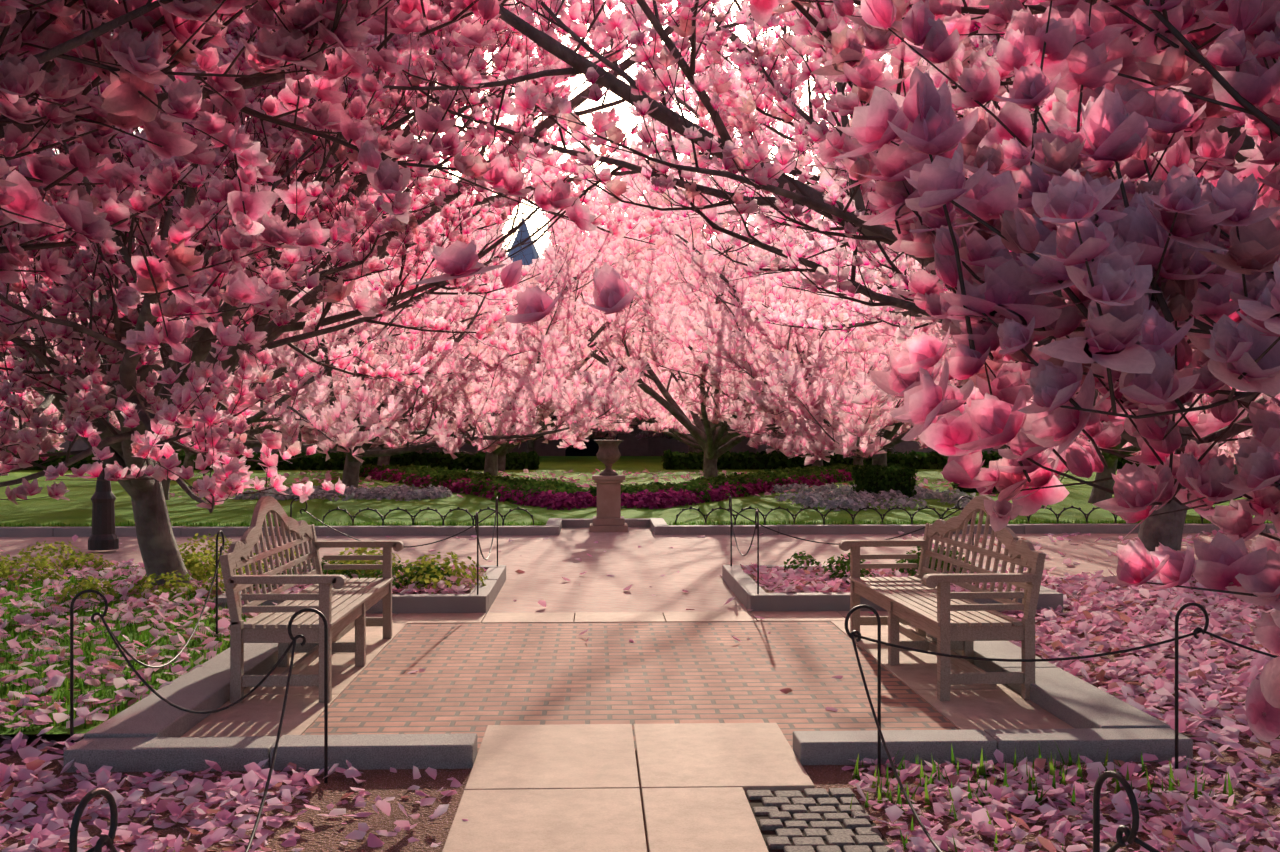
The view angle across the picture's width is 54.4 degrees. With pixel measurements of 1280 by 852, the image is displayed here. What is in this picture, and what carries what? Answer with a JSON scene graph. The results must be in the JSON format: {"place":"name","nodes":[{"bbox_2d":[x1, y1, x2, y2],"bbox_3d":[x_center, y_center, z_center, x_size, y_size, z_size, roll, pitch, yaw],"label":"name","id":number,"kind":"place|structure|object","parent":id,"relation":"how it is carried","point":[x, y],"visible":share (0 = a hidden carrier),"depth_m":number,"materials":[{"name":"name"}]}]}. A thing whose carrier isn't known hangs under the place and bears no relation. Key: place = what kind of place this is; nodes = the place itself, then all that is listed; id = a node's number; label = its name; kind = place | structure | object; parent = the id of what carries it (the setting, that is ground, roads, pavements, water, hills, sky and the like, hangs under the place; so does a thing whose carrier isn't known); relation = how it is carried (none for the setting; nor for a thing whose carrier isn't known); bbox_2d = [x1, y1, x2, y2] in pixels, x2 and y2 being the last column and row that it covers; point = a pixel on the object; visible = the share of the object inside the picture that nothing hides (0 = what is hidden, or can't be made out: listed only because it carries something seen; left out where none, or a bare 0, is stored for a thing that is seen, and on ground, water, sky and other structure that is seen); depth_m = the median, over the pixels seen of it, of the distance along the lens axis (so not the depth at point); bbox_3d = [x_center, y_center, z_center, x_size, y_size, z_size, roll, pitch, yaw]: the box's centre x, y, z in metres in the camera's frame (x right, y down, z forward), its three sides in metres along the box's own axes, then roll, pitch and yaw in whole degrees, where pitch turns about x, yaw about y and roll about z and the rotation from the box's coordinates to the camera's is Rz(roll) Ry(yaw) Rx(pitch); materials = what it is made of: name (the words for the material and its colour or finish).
{"place":"outdoors","nodes":[
{"label":"outdoors","id":0,"kind":"place"},
{"bbox_2d":[0,567,264,734],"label":"lawn","id":1,"kind":"structure","parent":0,"point":[78,729],"depth_m":7.60,"materials":[{"name":"green plant"}]},
{"bbox_2d":[0,533,487,603],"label":"ground cover plants","id":2,"kind":"object","parent":1,"relation":"on","point":[194,565],"visible":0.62,"depth_m":11.23,"materials":[{"name":"green plant"}]},
{"bbox_2d":[0,0,815,587],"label":"magnolia tree","id":3,"kind":"object","parent":1,"relation":"on","point":[324,182],"visible":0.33,"depth_m":8.29,"materials":[{"name":"pink plant"}]},
{"bbox_2d":[267,571,485,593],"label":"bed soil","id":4,"kind":"structure","parent":0,"point":[481,573],"depth_m":10.61,"materials":[{"name":"brown soil"}]},
{"bbox_2d":[53,0,891,257],"label":"sky","id":5,"kind":"structure","parent":0,"point":[621,109],"materials":[{"name":"white"}]},
{"bbox_2d":[302,621,958,751],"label":"brick paving","id":6,"kind":"structure","parent":0,"point":[477,678],"depth_m":7.25,"materials":[{"name":"brick"}]},
{"bbox_2d":[0,456,1270,526],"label":"lawn","id":7,"kind":"structure","parent":0,"point":[76,509],"depth_m":21.45,"materials":[{"name":"green plant"}]},
{"bbox_2d":[0,422,49,475],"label":"magnolia tree","id":8,"kind":"object","parent":7,"relation":"on","point":[4,448],"depth_m":35.19,"materials":[{"name":"pink plant"}]},
{"bbox_2d":[3,336,64,450],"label":"magnolia tree","id":9,"kind":"object","parent":7,"relation":"on","point":[52,410],"visible":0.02,"depth_m":28.51,"materials":[{"name":"pink plant"}]},
{"bbox_2d":[4,324,395,468],"bbox_3d":[-11.790,-2.706,34.179,12.000,8.705,12.235,0,0,-2],"label":"magnolia tree","id":10,"kind":"object","parent":7,"relation":"on","point":[257,429],"depth_m":32.81,"materials":[{"name":"pink plant"}]},
{"bbox_2d":[174,424,282,469],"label":"magnolia tree","id":11,"kind":"object","parent":7,"relation":"on","point":[190,457],"depth_m":37.33,"materials":[{"name":"pink plant"}]},
{"bbox_2d":[0,137,553,499],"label":"magnolia tree","id":12,"kind":"object","parent":7,"relation":"on","point":[310,399],"visible":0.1,"depth_m":21.36,"materials":[{"name":"pink plant"}]},
{"bbox_2d":[16,449,539,470],"bbox_3d":[-17.358,1.169,40.044,28.206,0.904,1.825,0,0,-2],"label":"hedge","id":13,"kind":"object","parent":7,"relation":"on","point":[514,460],"visible":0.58,"depth_m":39.67,"materials":[{"name":"green plant"}]},
{"bbox_2d":[54,125,657,487],"bbox_3d":[-5.191,-3.042,26.921,11.922,9.366,12.038,0,0,-2],"label":"magnolia tree","id":14,"kind":"object","parent":7,"relation":"on","point":[476,403],"visible":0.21,"depth_m":25.30,"materials":[{"name":"pink plant"}]},
{"bbox_2d":[299,170,551,466],"bbox_3d":[-7.250,-3.227,36.934,10.091,9.727,12.345,0,0,-2],"label":"magnolia tree","id":15,"kind":"object","parent":7,"relation":"on","point":[309,435],"visible":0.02,"depth_m":32.94,"materials":[{"name":"pink plant"}]},
{"bbox_2d":[321,507,533,525],"bbox_3d":[-2.970,1.284,17.456,2.979,0.304,0.022,0,0,-2],"label":"hoop edging","id":16,"kind":"object","parent":7,"relation":"on","point":[412,516],"visible":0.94,"depth_m":17.45,"materials":[{"name":"black metal"}]},
{"bbox_2d":[359,464,596,504],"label":"parterre plants","id":17,"kind":"object","parent":7,"relation":"on","point":[438,474],"visible":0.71,"depth_m":26.39,"materials":[{"name":"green plant"}]},
{"bbox_2d":[360,468,596,509],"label":"purple parterre flowers","id":18,"kind":"object","parent":7,"relation":"on","point":[548,499],"visible":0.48,"depth_m":22.13,"materials":[{"name":"purple plant"}]},
{"bbox_2d":[332,174,670,475],"bbox_3d":[-3.915,-2.826,31.557,10.850,8.913,13.325,0,0,-2],"label":"magnolia tree","id":19,"kind":"object","parent":7,"relation":"on","point":[585,360],"visible":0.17,"depth_m":28.55,"materials":[{"name":"pink plant"}]},
{"bbox_2d":[427,223,588,452],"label":"magnolia tree","id":20,"kind":"object","parent":7,"relation":"on","point":[440,450],"depth_m":43.47,"materials":[{"name":"pink plant"}]},
{"bbox_2d":[375,327,666,470],"bbox_3d":[-4.379,-1.655,39.160,11.741,6.586,10.028,0,0,25],"label":"magnolia tree","id":21,"kind":"object","parent":7,"relation":"on","point":[603,425],"depth_m":38.06,"materials":[{"name":"pink plant"}]},
{"bbox_2d":[523,236,635,452],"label":"magnolia tree","id":22,"kind":"object","parent":7,"relation":"on","point":[596,433],"visible":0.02,"depth_m":51.43,"materials":[{"name":"pink plant"}]},
{"bbox_2d":[231,482,975,510],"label":"silver bedding plants","id":23,"kind":"object","parent":7,"relation":"on","point":[849,498],"visible":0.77,"depth_m":23.75,"materials":[{"name":"grey plant"}]},
{"bbox_2d":[0,466,1279,778],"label":"fallen flower petals","id":24,"kind":"object","parent":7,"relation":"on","point":[1066,640],"visible":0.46,"depth_m":8.51,"materials":[{"name":"pink plant"}]},
{"bbox_2d":[584,275,750,451],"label":"magnolia tree","id":25,"kind":"object","parent":7,"relation":"on","point":[665,419],"visible":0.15,"depth_m":37.20,"materials":[{"name":"pink plant"}]},
{"bbox_2d":[469,144,912,478],"bbox_3d":[2.657,-3.069,30.133,11.367,9.379,11.463,0,0,42],"label":"magnolia tree","id":26,"kind":"object","parent":7,"relation":"on","point":[726,385],"visible":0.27,"depth_m":28.56,"materials":[{"name":"pink plant"}]},
{"bbox_2d":[610,372,778,452],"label":"magnolia tree","id":27,"kind":"object","parent":7,"relation":"on","point":[671,389],"visible":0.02,"depth_m":46.32,"materials":[{"name":"pink plant"}]},
{"bbox_2d":[668,210,785,453],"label":"magnolia tree","id":28,"kind":"object","parent":7,"relation":"on","point":[778,434],"depth_m":40.80,"materials":[{"name":"pink plant"}]},
{"bbox_2d":[635,279,822,466],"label":"magnolia tree","id":29,"kind":"object","parent":7,"relation":"on","point":[818,462],"depth_m":39.00,"materials":[{"name":"pink plant"}]},
{"bbox_2d":[593,463,868,502],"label":"parterre plants","id":30,"kind":"object","parent":7,"relation":"on","point":[780,474],"visible":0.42,"depth_m":26.56,"materials":[{"name":"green plant"}]},
{"bbox_2d":[621,467,859,508],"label":"purple parterre flowers","id":31,"kind":"object","parent":7,"relation":"on","point":[662,499],"visible":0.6,"depth_m":23.01,"materials":[{"name":"purple plant"}]},
{"bbox_2d":[608,117,962,465],"bbox_3d":[4.963,-2.673,26.564,11.186,8.578,13.006,0,0,-2],"label":"magnolia tree","id":32,"kind":"object","parent":7,"relation":"on","point":[850,409],"visible":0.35,"depth_m":23.35,"materials":[{"name":"pink plant"}]},
{"bbox_2d":[761,412,965,465],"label":"magnolia tree","id":33,"kind":"object","parent":7,"relation":"on","point":[856,461],"depth_m":38.64,"materials":[{"name":"pink plant"}]},
{"bbox_2d":[784,233,948,462],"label":"magnolia tree","id":34,"kind":"object","parent":7,"relation":"on","point":[903,428],"depth_m":34.83,"materials":[{"name":"pink plant"}]},
{"bbox_2d":[849,463,918,497],"bbox_3d":[4.795,1.111,24.591,1.235,0.738,1.192,0,0,-2],"label":"boxwood hedge","id":35,"kind":"object","parent":7,"relation":"on","point":[877,478],"visible":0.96,"depth_m":24.15,"materials":[{"name":"green plant"}]},
{"bbox_2d":[887,431,897,453],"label":"magnolia tree","id":36,"kind":"object","parent":7,"relation":"on","point":[892,449],"depth_m":51.19,"materials":[{"name":"brown plant"}]},
{"bbox_2d":[661,449,1154,469],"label":"hedge","id":37,"kind":"object","parent":7,"relation":"on","point":[732,460],"visible":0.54,"depth_m":40.16,"materials":[{"name":"green plant"}]},
{"bbox_2d":[675,505,1214,524],"bbox_3d":[4.706,1.284,17.730,8.439,0.304,0.022,0,0,-2],"label":"hoop edging","id":38,"kind":"object","parent":7,"relation":"on","point":[886,512],"visible":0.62,"depth_m":17.67,"materials":[{"name":"black metal"}]},
{"bbox_2d":[952,465,999,492],"bbox_3d":[7.281,1.150,26.648,1.080,0.730,1.098,0,0,-2],"label":"boxwood hedge","id":39,"kind":"object","parent":7,"relation":"on","point":[965,490],"visible":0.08,"depth_m":26.26,"materials":[{"name":"green plant"}]},
{"bbox_2d":[872,256,1262,502],"bbox_3d":[9.341,-2.461,21.899,10.911,8.210,13.206,0,0,-2],"label":"magnolia tree","id":40,"kind":"object","parent":7,"relation":"on","point":[1228,449],"visible":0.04,"depth_m":22.57,"materials":[{"name":"pink plant"}]},
{"bbox_2d":[1122,412,1253,474],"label":"magnolia tree","id":41,"kind":"object","parent":7,"relation":"on","point":[1127,444],"depth_m":32.06,"materials":[{"name":"pink plant"}]},
{"bbox_2d":[0,527,1279,612],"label":"plaza paving","id":42,"kind":"structure","parent":0,"point":[697,562],"depth_m":14.24,"materials":[{"name":"beige concrete"}]},
{"bbox_2d":[88,247,118,549],"bbox_3d":[-6.344,-0.545,14.715,0.406,4.000,0.406,0,0,-25],"label":"lamp post","id":43,"kind":"object","parent":42,"relation":"on","point":[103,536],"visible":0.46,"depth_m":14.62,"materials":[{"name":"black metal"}]},
{"bbox_2d":[590,440,627,531],"bbox_3d":[-0.449,0.853,17.776,0.540,1.305,0.540,0,0,-2],"label":"pedestal","id":44,"kind":"object","parent":42,"relation":"on","point":[608,517],"visible":1,"depth_m":17.61,"materials":[{"name":"stone"}]},
{"bbox_2d":[0,455,1279,851],"bbox_3d":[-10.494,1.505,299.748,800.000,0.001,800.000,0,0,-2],"label":"ground","id":45,"kind":"structure","parent":0,"point":[332,833],"depth_m":4.95,"materials":[{"name":"soil"}]},
{"bbox_2d":[69,530,327,851],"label":"rope fence","id":46,"kind":"object","parent":45,"relation":"on","point":[104,840],"visible":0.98,"depth_m":5.24,"materials":[{"name":"black metal"}]},
{"bbox_2d":[290,497,497,594],"bbox_3d":[-2.320,1.084,10.880,1.983,0.802,2.165,0,0,-2],"label":"rope fence","id":47,"kind":"object","parent":45,"relation":"on","point":[477,522],"visible":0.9,"depth_m":11.87,"materials":[{"name":"black metal"}]},
{"bbox_2d":[181,611,1074,736],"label":"terrace paving slabs","id":48,"kind":"structure","parent":45,"relation":"on","point":[258,711],"depth_m":7.12,"materials":[{"name":"concrete"}]},
{"bbox_2d":[219,496,403,702],"bbox_3d":[-1.975,0.959,7.696,0.709,1.052,2.077,0,0,-2],"label":"bench","id":49,"kind":"object","parent":48,"relation":"on","point":[342,604],"visible":1,"depth_m":7.19,"materials":[{"name":"brown wood"}]},
{"bbox_2d":[839,495,1045,700],"bbox_3d":[1.822,0.959,7.761,0.709,1.052,2.077,0,0,-4],"label":"bench","id":50,"kind":"object","parent":48,"relation":"on","point":[924,603],"visible":0.94,"depth_m":7.27,"materials":[{"name":"brown wood"}]},
{"bbox_2d":[442,723,814,851],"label":"path slabs","id":51,"kind":"structure","parent":45,"relation":"on","point":[555,788],"depth_m":5.13,"materials":[{"name":"concrete"}]},
{"bbox_2d":[0,517,1272,851],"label":"lawn grass","id":52,"kind":"structure","parent":45,"relation":"on","point":[80,611],"depth_m":7.92,"materials":[{"name":"green plant"}]},
{"bbox_2d":[0,518,1277,771],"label":"granite kerbs","id":53,"kind":"structure","parent":45,"relation":"on","point":[148,732],"depth_m":5.86,"materials":[{"name":"grey stone"}]},
{"bbox_2d":[0,747,1279,851],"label":"fallen petals","id":54,"kind":"object","parent":45,"relation":"on","point":[195,811],"visible":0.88,"depth_m":4.82,"materials":[{"name":"pink plant"}]},
{"bbox_2d":[603,418,678,441],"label":"magnolia tree","id":55,"kind":"object","parent":45,"relation":"on","point":[648,433],"depth_m":55.47,"materials":[{"name":"pink plant"}]},
{"bbox_2d":[228,0,1278,404],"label":"magnolia tree","id":56,"kind":"object","parent":45,"relation":"on","point":[794,202],"visible":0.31,"depth_m":7.47,"materials":[{"name":"pink plant"}]},
{"bbox_2d":[745,792,894,851],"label":"cobblestone joints","id":57,"kind":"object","parent":45,"relation":"on","point":[764,833],"depth_m":4.70,"materials":[{"name":"brown"}]},
{"bbox_2d":[746,788,893,851],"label":"cobble setts","id":58,"kind":"structure","parent":57,"relation":"on","point":[866,838],"depth_m":4.67,"materials":[{"name":"grey stone"}]},
{"bbox_2d":[729,496,973,593],"bbox_3d":[2.102,1.084,11.188,2.383,0.802,2.165,0,0,-2],"label":"rope fence","id":59,"kind":"object","parent":45,"relation":"on","point":[756,522],"visible":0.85,"depth_m":12.07,"materials":[{"name":"black metal"}]},
{"bbox_2d":[602,0,1270,551],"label":"magnolia tree","id":60,"kind":"object","parent":45,"relation":"on","point":[1162,530],"visible":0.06,"depth_m":13.09,"materials":[{"name":"pink plant"}]},
{"bbox_2d":[774,0,1245,258],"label":"magnolia tree","id":61,"kind":"object","parent":45,"relation":"on","point":[819,22],"visible":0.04,"depth_m":4.15,"materials":[{"name":"pink plant"}]},
{"bbox_2d":[409,0,1279,741],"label":"magnolia branch","id":62,"kind":"object","parent":61,"relation":"attached to","point":[1163,276],"visible":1,"depth_m":2.04,"materials":[{"name":"pink plant"}]},
{"bbox_2d":[844,603,1278,851],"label":"rope fence","id":63,"kind":"object","parent":45,"relation":"on","point":[1129,837],"visible":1,"depth_m":5.31,"materials":[{"name":"black metal"}]},
{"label":"magnolia tree","id":64,"kind":"object","parent":45,"relation":"on","visible":0},
{"bbox_2d":[0,0,596,353],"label":"magnolia branch","id":65,"kind":"object","parent":64,"relation":"attached to","point":[68,47],"visible":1,"depth_m":3.47,"materials":[{"name":"pink plant"}]},
{"bbox_2d":[37,218,1253,455],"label":"hedge","id":66,"kind":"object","parent":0,"point":[631,444],"depth_m":63.02,"materials":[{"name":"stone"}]},
{"bbox_2d":[748,569,1022,592],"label":"bed soil","id":67,"kind":"structure","parent":0,"point":[752,576],"depth_m":10.74,"materials":[{"name":"brown soil"}]},
{"bbox_2d":[253,542,970,591],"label":"low shrubs","id":68,"kind":"object","parent":67,"relation":"on","point":[912,571],"visible":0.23,"depth_m":11.10,"materials":[{"name":"green plant"}]}
]}

